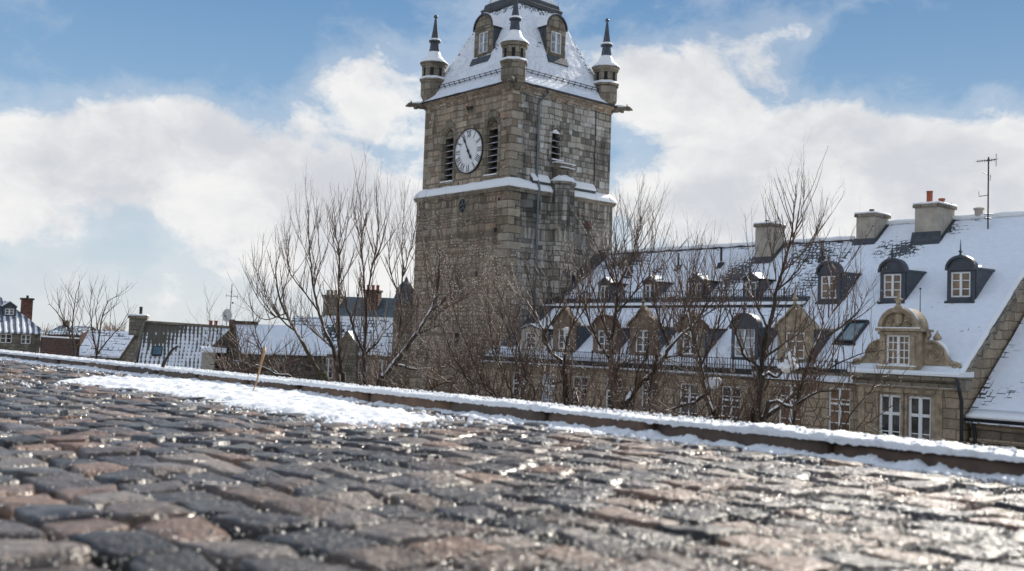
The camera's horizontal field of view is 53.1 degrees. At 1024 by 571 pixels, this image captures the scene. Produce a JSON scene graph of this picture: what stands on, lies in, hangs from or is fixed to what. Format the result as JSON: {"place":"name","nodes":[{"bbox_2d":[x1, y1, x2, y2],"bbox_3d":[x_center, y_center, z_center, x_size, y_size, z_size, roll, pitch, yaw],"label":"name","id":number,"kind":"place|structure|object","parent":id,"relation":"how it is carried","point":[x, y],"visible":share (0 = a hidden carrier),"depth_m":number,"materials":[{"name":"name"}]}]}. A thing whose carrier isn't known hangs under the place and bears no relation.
{"place":"outdoors","nodes":[
{"label":"outdoors","id":0,"kind":"place"},
{"bbox_2d":[40,336,79,356],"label":"garden wall","id":1,"kind":"structure","parent":0,"point":[57,345],"depth_m":72.51,"materials":[{"name":"brick"}]},
{"bbox_2d":[222,287,237,325],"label":"satellite dish","id":2,"kind":"object","parent":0,"point":[226,313],"visible":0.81,"depth_m":73.79,"materials":[{"name":"metal"}]},
{"bbox_2d":[291,285,393,386],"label":"mansard house","id":3,"kind":"structure","parent":0,"point":[380,307],"depth_m":84.44,"materials":[{"name":"stone"}]},
{"bbox_2d":[325,358,332,377],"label":"window","id":4,"kind":"structure","parent":3,"relation":"in","point":[328,367],"depth_m":83.09,"materials":[{"name":"white glass"}]},
{"bbox_2d":[358,360,366,379],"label":"window","id":5,"kind":"structure","parent":3,"relation":"in","point":[359,364],"depth_m":82.62,"materials":[{"name":"white glass"}]},
{"bbox_2d":[377,360,386,377],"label":"window","id":6,"kind":"structure","parent":3,"relation":"in","point":[378,360],"depth_m":82.32,"materials":[{"name":"white glass"}]},
{"bbox_2d":[391,277,413,388],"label":"slate turret","id":7,"kind":"object","parent":3,"relation":"attached to","point":[396,297],"visible":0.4,"depth_m":81.12,"materials":[{"name":"stone"}]},
{"bbox_2d":[0,360,1023,570],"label":"street","id":8,"kind":"structure","parent":0,"point":[45,512],"depth_m":2.33,"materials":[{"name":"grey stone"}]},
{"bbox_2d":[60,375,628,436],"bbox_3d":[-2.735,0.681,7.567,1.768,0.071,9.419,4,-4,-34],"label":"snow patch","id":9,"kind":"object","parent":8,"relation":"on","point":[271,399],"visible":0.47,"depth_m":5.21,"materials":[{"name":"white snow"}]},
{"bbox_2d":[161,346,178,367],"bbox_3d":[-1.964,0.408,5.883,0.097,0.131,0.022,2,-3,0],"label":"broken twig","id":10,"kind":"object","parent":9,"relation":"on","point":[167,357],"visible":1,"depth_m":5.88,"materials":[{"name":"brown plant"}]},
{"bbox_2d":[252,346,265,390],"bbox_3d":[-1.483,0.496,6.005,0.022,0.282,0.152,1,-3,13],"label":"grass stalk","id":11,"kind":"object","parent":9,"relation":"on","point":[262,358],"depth_m":6.02,"materials":[{"name":"plant"}]},
{"bbox_2d":[0,349,1018,490],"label":"snow crumbs","id":12,"kind":"object","parent":8,"relation":"on","point":[1004,480],"visible":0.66,"depth_m":4.31,"materials":[{"name":"white snow"}]},
{"bbox_2d":[0,393,1023,570],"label":"ice grains","id":13,"kind":"object","parent":8,"relation":"on","point":[863,530],"visible":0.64,"depth_m":2.06,"materials":[{"name":"grey ice"}]},
{"bbox_2d":[0,356,1023,484],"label":"gutter snow","id":14,"kind":"structure","parent":8,"relation":"on","point":[908,465],"depth_m":3.77,"materials":[{"name":"white snow"}]},
{"bbox_2d":[0,353,1023,475],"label":"kerb","id":15,"kind":"structure","parent":8,"relation":"on","point":[977,465],"depth_m":4.08,"materials":[{"name":"stone"}]},
{"bbox_2d":[0,351,1023,462],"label":"kerb snow","id":16,"kind":"structure","parent":15,"relation":"on","point":[854,438],"depth_m":3.97,"materials":[{"name":"white snow"}]},
{"bbox_2d":[0,0,1023,330],"label":"sky","id":17,"kind":"structure","parent":0,"point":[149,144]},
{"bbox_2d":[965,318,1023,450],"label":"end house","id":18,"kind":"structure","parent":0,"point":[994,417],"depth_m":41.53,"materials":[{"name":"stone"}]},
{"bbox_3d":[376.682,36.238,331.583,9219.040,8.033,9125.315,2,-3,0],"label":"ground","id":19,"kind":"structure","parent":0,"visible":0},
{"bbox_2d":[0,295,43,352],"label":"striped roof cottage","id":20,"kind":"structure","parent":19,"relation":"on","point":[20,331],"depth_m":85.50,"materials":[{"name":"stone"}]},
{"bbox_2d":[0,334,11,342],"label":"window","id":21,"kind":"structure","parent":20,"relation":"in","point":[4,338],"depth_m":84.48,"materials":[{"name":"white paint"}]},
{"bbox_2d":[21,335,30,343],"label":"window","id":22,"kind":"structure","parent":20,"relation":"in","point":[25,339],"depth_m":85.24,"materials":[{"name":"white paint"}]},
{"bbox_2d":[44,271,96,356],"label":"bare tree","id":23,"kind":"object","parent":19,"relation":"on","point":[69,334],"visible":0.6,"depth_m":34.08,"materials":[{"name":"brown plant"}]},
{"bbox_2d":[46,320,96,345],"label":"distant house","id":24,"kind":"structure","parent":19,"relation":"on","point":[58,331],"depth_m":129.95,"materials":[{"name":"brick"}]},
{"bbox_2d":[40,320,125,342],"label":"trees","id":25,"kind":"object","parent":19,"relation":"on","point":[106,328],"visible":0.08,"depth_m":207.99,"materials":[{"name":"brown plant"}]},
{"bbox_2d":[79,330,133,360],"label":"slate roofed house","id":26,"kind":"structure","parent":19,"relation":"on","point":[115,346],"depth_m":78.83,"materials":[{"name":"stone"}]},
{"bbox_2d":[80,273,134,358],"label":"bare tree","id":27,"kind":"object","parent":19,"relation":"on","point":[97,352],"visible":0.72,"depth_m":32.94,"materials":[{"name":"brown plant"}]},
{"bbox_2d":[118,307,229,368],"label":"pantiled cottage","id":28,"kind":"structure","parent":19,"relation":"on","point":[153,342],"depth_m":67.52,"materials":[{"name":"stone"}]},
{"bbox_2d":[200,346,226,370],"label":"garden shed","id":29,"kind":"structure","parent":19,"relation":"on","point":[205,363],"depth_m":56.87,"materials":[{"name":"grey wood"}]},
{"bbox_2d":[214,353,225,370],"bbox_3d":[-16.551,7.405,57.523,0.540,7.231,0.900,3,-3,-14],"label":"door","id":30,"kind":"structure","parent":29,"relation":"in","point":[219,354],"depth_m":57.26,"materials":[{"name":"black wood"}]},
{"bbox_2d":[178,268,335,379],"bbox_3d":[-5.859,3.292,24.025,3.505,7.355,3.155,4,-4,-35],"label":"bare bush","id":31,"kind":"object","parent":19,"relation":"on","point":[255,365],"visible":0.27,"depth_m":23.81,"materials":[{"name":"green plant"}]},
{"bbox_2d":[213,319,326,380],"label":"dark gabled cottage","id":32,"kind":"structure","parent":19,"relation":"on","point":[277,334],"depth_m":58.22,"materials":[{"name":"stone"}]},
{"bbox_2d":[227,200,336,381],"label":"bare tree","id":33,"kind":"object","parent":19,"relation":"on","point":[299,336],"visible":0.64,"depth_m":24.98,"materials":[{"name":"brown plant"}]},
{"bbox_2d":[274,164,353,382],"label":"bare tree","id":34,"kind":"object","parent":19,"relation":"on","point":[326,333],"visible":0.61,"depth_m":26.02,"materials":[{"name":"brown plant"}]},
{"bbox_2d":[310,178,373,383],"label":"bare tree","id":35,"kind":"object","parent":19,"relation":"on","point":[338,333],"visible":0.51,"depth_m":25.03,"materials":[{"name":"brown plant"}]},
{"bbox_2d":[313,141,422,385],"bbox_3d":[-3.578,2.577,23.994,1.726,12.167,3.709,1,-3,14],"label":"bare tree","id":36,"kind":"object","parent":19,"relation":"on","point":[364,315],"visible":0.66,"depth_m":24.04,"materials":[{"name":"brown plant"}]},
{"bbox_2d":[369,177,428,386],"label":"bare tree","id":37,"kind":"object","parent":19,"relation":"on","point":[403,271],"visible":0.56,"depth_m":26.17,"materials":[{"name":"brown plant"}]},
{"bbox_2d":[351,199,503,388],"bbox_3d":[-1.681,2.910,21.997,3.754,10.139,2.219,4,-4,-30],"label":"bare tree","id":38,"kind":"object","parent":19,"relation":"on","point":[436,293],"visible":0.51,"depth_m":22.02,"materials":[{"name":"brown plant"}]},
{"bbox_2d":[356,288,582,405],"bbox_3d":[-0.996,3.958,20.341,4.750,7.798,2.976,1,-3,12],"label":"bare bush","id":39,"kind":"object","parent":19,"relation":"on","point":[434,384],"visible":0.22,"depth_m":20.70,"materials":[{"name":"brown plant"}]},
{"bbox_2d":[416,223,560,403],"bbox_3d":[-0.862,3.486,19.633,3.286,9.603,2.348,1,-3,20],"label":"bare tree","id":40,"kind":"object","parent":19,"relation":"on","point":[525,373],"visible":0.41,"depth_m":19.91,"materials":[{"name":"brown plant"}]},
{"bbox_2d":[405,0,632,396],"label":"bell tower","id":41,"kind":"structure","parent":19,"relation":"on","point":[518,105],"depth_m":68.84,"materials":[{"name":"stone"}]},
{"bbox_2d":[438,120,455,185],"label":"belfry window","id":42,"kind":"structure","parent":41,"relation":"in","point":[446,175],"depth_m":71.08,"materials":[{"name":"wood"}]},
{"bbox_2d":[451,327,461,360],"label":"slit window","id":43,"kind":"structure","parent":41,"relation":"in","point":[457,328],"depth_m":68.34,"materials":[{"name":"glass"}]},
{"bbox_2d":[453,263,463,292],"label":"slit window","id":44,"kind":"structure","parent":41,"relation":"in","point":[458,267],"depth_m":68.61,"materials":[{"name":"glass"}]},
{"bbox_2d":[481,110,500,178],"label":"belfry window","id":45,"kind":"structure","parent":41,"relation":"in","point":[490,168],"depth_m":67.53,"materials":[{"name":"wood"}]},
{"bbox_2d":[548,117,565,162],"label":"belfry window","id":46,"kind":"structure","parent":41,"relation":"in","point":[557,132],"depth_m":68.70,"materials":[{"name":"grey stone"}]},
{"bbox_2d":[498,219,602,407],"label":"bare tree","id":47,"kind":"object","parent":19,"relation":"on","point":[563,370],"visible":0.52,"depth_m":21.82,"materials":[{"name":"brown plant"}]},
{"bbox_2d":[563,327,567,333],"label":"snow clump","id":48,"kind":"object","parent":47,"relation":"on","point":[565,329],"visible":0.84,"depth_m":21.73,"materials":[{"name":"white snow"}]},
{"bbox_2d":[555,159,692,410],"bbox_3d":[2.046,3.499,20.781,2.254,12.340,3.788,3,-3,-17],"label":"bare tree","id":49,"kind":"object","parent":19,"relation":"on","point":[602,313],"visible":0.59,"depth_m":20.90,"materials":[{"name":"brown plant"}]},
{"bbox_2d":[552,307,762,422],"bbox_3d":[2.512,4.453,18.285,4.094,8.543,2.814,2,-3,0],"label":"bare bush","id":50,"kind":"object","parent":19,"relation":"on","point":[684,394],"visible":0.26,"depth_m":18.63,"materials":[{"name":"brown plant"}]},
{"bbox_2d":[481,220,855,422],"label":"long hall","id":51,"kind":"structure","parent":19,"relation":"on","point":[584,344],"depth_m":57.50,"materials":[{"name":"brown stone"}]},
{"bbox_2d":[513,372,524,399],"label":"window","id":52,"kind":"structure","parent":51,"relation":"in","point":[520,392],"depth_m":62.63,"materials":[{"name":"white glass"}]},
{"bbox_2d":[542,374,554,402],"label":"window","id":53,"kind":"structure","parent":51,"relation":"in","point":[544,377],"depth_m":60.51,"materials":[{"name":"white glass"}]},
{"bbox_2d":[573,376,586,406],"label":"window","id":54,"kind":"structure","parent":51,"relation":"in","point":[575,376],"depth_m":58.42,"materials":[{"name":"white glass"}]},
{"bbox_2d":[606,378,621,409],"bbox_3d":[5.663,6.133,56.492,0.100,2.000,1.200,5,-4,-41],"label":"window","id":55,"kind":"structure","parent":51,"relation":"in","point":[607,393],"depth_m":56.83,"materials":[{"name":"white paint"}]},
{"bbox_2d":[642,381,657,413],"bbox_3d":[7.391,6.083,54.524,0.100,2.000,1.200,5,-4,-41],"label":"window","id":56,"kind":"structure","parent":51,"relation":"in","point":[646,383],"depth_m":54.78,"materials":[{"name":"white paint"}]},
{"bbox_2d":[680,383,697,417],"bbox_3d":[9.120,6.033,52.556,0.100,2.000,1.200,5,-4,-41],"label":"window","id":57,"kind":"structure","parent":51,"relation":"in","point":[682,385],"depth_m":52.56,"materials":[{"name":"white paint"}]},
{"bbox_2d":[721,386,739,422],"bbox_3d":[10.848,5.982,50.588,0.100,2.000,1.200,5,-4,-41],"label":"window","id":58,"kind":"structure","parent":51,"relation":"in","point":[736,390],"depth_m":50.62,"materials":[{"name":"white paint"}]},
{"bbox_2d":[591,208,757,415],"bbox_3d":[2.848,3.825,19.546,2.858,11.258,3.143,3,-3,-15],"label":"bare tree","id":59,"kind":"object","parent":19,"relation":"on","point":[630,396],"visible":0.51,"depth_m":19.86,"materials":[{"name":"brown plant"}]},
{"bbox_2d":[640,220,754,419],"bbox_3d":[3.326,4.065,18.671,2.139,11.006,3.600,2,-3,0],"label":"bare tree","id":60,"kind":"object","parent":19,"relation":"on","point":[712,407],"visible":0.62,"depth_m":18.92,"materials":[{"name":"brown plant"}]},
{"bbox_2d":[706,377,721,388],"bbox_3d":[3.755,1.816,19.058,0.319,0.220,0.218,2,-3,0],"label":"snow clump","id":61,"kind":"object","parent":60,"relation":"on","point":[712,382],"visible":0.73,"depth_m":18.99,"materials":[{"name":"white snow"}]},
{"bbox_2d":[705,130,845,422],"bbox_3d":[4.926,3.501,18.968,2.284,12.449,3.960,0,-4,28],"label":"bare tree","id":62,"kind":"object","parent":19,"relation":"on","point":[763,352],"visible":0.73,"depth_m":19.03,"materials":[{"name":"brown plant"}]},
{"bbox_2d":[723,193,889,427],"bbox_3d":[5.353,3.934,18.776,2.937,11.497,3.936,1,-3,23],"label":"bare tree","id":63,"kind":"object","parent":19,"relation":"on","point":[774,409],"visible":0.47,"depth_m":18.40,"materials":[{"name":"brown plant"}]},
{"bbox_2d":[777,351,798,372],"bbox_3d":[4.898,1.360,18.163,0.302,0.390,0.293,5,-4,-40],"label":"snow clump","id":64,"kind":"object","parent":63,"relation":"on","point":[785,366],"visible":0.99,"depth_m":18.11,"materials":[{"name":"white snow"}]},
{"bbox_2d":[769,327,929,436],"bbox_3d":[5.527,5.110,17.078,2.703,9.031,2.838,2,-3,0],"label":"bush","id":65,"kind":"object","parent":19,"relation":"on","point":[837,406],"visible":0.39,"depth_m":17.39,"materials":[{"name":"brown plant"}]},
{"bbox_2d":[751,191,1023,444],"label":"gabled house","id":66,"kind":"structure","parent":19,"relation":"on","point":[952,281],"depth_m":46.50,"materials":[{"name":"brown stone"}]},
{"bbox_2d":[779,384,801,425],"bbox_3d":[13.105,5.717,48.037,0.100,2.100,1.250,5,-4,-41],"label":"window","id":67,"kind":"structure","parent":66,"relation":"in","point":[787,387],"depth_m":48.18,"materials":[{"name":"white paint"}]},
{"bbox_2d":[829,387,849,431],"bbox_3d":[14.787,5.668,46.121,0.100,2.100,1.100,5,-4,-41],"label":"window","id":68,"kind":"structure","parent":66,"relation":"in","point":[836,417],"depth_m":46.19,"materials":[{"name":"white paint"}]},
{"bbox_2d":[879,394,900,436],"bbox_3d":[16.270,5.863,43.949,0.100,2.370,1.020,5,-4,-41],"label":"window","id":69,"kind":"structure","parent":66,"relation":"in","point":[892,415],"depth_m":43.95,"materials":[{"name":"white paint"}]},
{"bbox_2d":[909,396,930,440],"bbox_3d":[17.146,5.838,42.957,0.100,2.370,1.020,5,-4,-41],"label":"window","id":70,"kind":"structure","parent":66,"relation":"in","point":[919,406],"depth_m":42.95,"materials":[{"name":"white paint"}]},
{"bbox_2d":[976,154,996,228],"bbox_3d":[23.539,-4.641,50.793,1.061,3.900,0.600,3,-3,-10],"label":"television antenna","id":71,"kind":"object","parent":66,"relation":"attached to","point":[987,195],"visible":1,"depth_m":50.78,"materials":[{"name":"metal"}]}
]}

